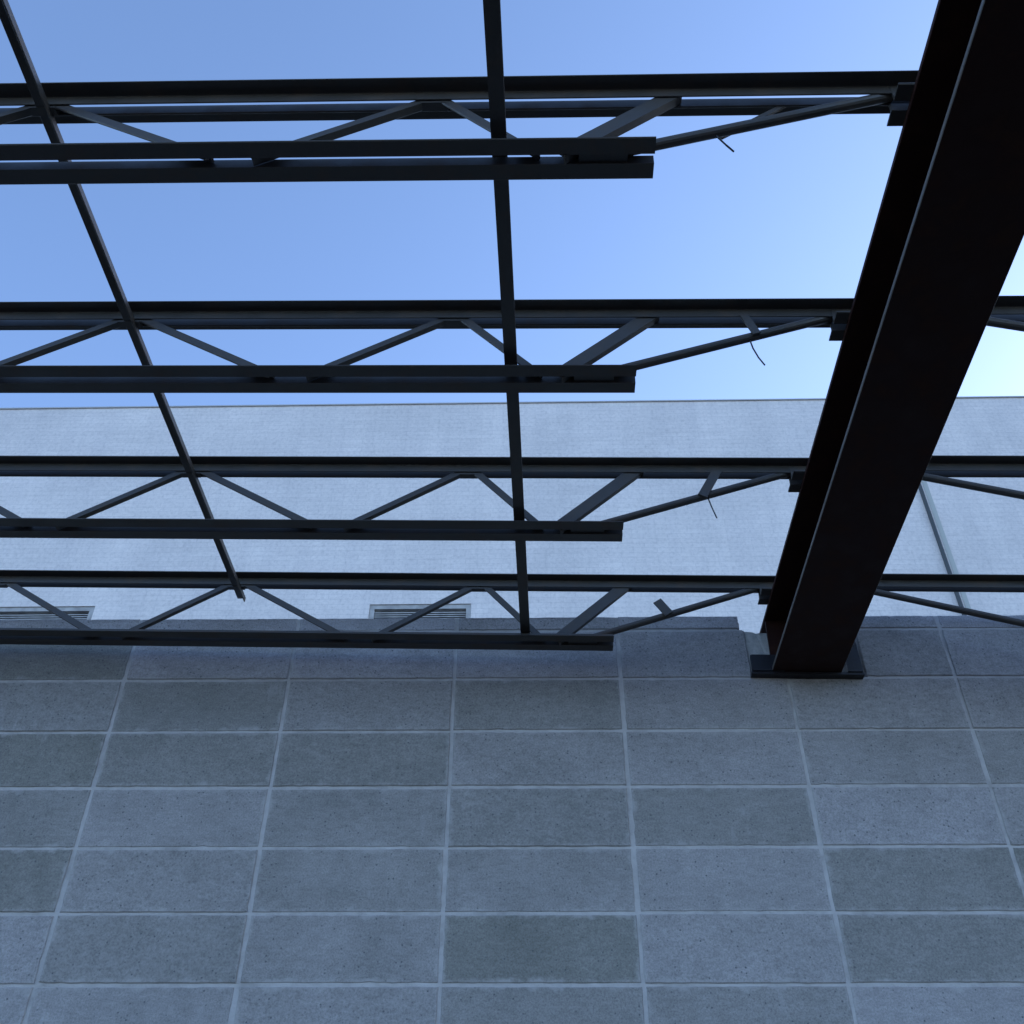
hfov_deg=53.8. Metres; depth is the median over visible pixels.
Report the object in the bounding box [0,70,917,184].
bar joist
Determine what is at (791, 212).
sky
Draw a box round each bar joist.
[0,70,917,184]
[0,298,853,392]
[0,456,808,541]
[0,570,774,650]
[874,574,1023,626]
[922,455,1023,499]
[986,296,1023,331]
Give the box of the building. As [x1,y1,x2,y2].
[0,396,1023,633]
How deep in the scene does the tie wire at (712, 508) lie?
3.18 m
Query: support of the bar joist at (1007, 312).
on the steel beam
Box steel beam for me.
[750,0,1023,678]
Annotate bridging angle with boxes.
[0,0,245,601]
[483,0,529,632]
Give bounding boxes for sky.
[0,0,1023,407]
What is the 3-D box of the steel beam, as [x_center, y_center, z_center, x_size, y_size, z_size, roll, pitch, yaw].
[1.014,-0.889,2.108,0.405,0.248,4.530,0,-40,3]
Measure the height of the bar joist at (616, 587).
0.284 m
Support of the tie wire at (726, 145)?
hanging from the bar joist at (604, 151)
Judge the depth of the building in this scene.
13.19 m
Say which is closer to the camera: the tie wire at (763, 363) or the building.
the tie wire at (763, 363)
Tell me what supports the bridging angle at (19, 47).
attached to the bar joist at (604, 151)
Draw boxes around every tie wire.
[708,498,716,518]
[715,135,733,151]
[750,340,764,365]
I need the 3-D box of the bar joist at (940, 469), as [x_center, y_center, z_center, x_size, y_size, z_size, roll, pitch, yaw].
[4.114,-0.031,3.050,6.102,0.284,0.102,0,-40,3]
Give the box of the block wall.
[0,615,1023,1023]
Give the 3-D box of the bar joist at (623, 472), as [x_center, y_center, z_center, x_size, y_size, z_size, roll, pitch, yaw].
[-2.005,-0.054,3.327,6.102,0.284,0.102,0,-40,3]
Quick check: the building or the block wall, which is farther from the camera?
the building
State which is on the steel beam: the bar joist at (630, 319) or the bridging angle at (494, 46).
the bar joist at (630, 319)
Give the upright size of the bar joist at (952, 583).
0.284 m
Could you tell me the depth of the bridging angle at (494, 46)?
2.44 m

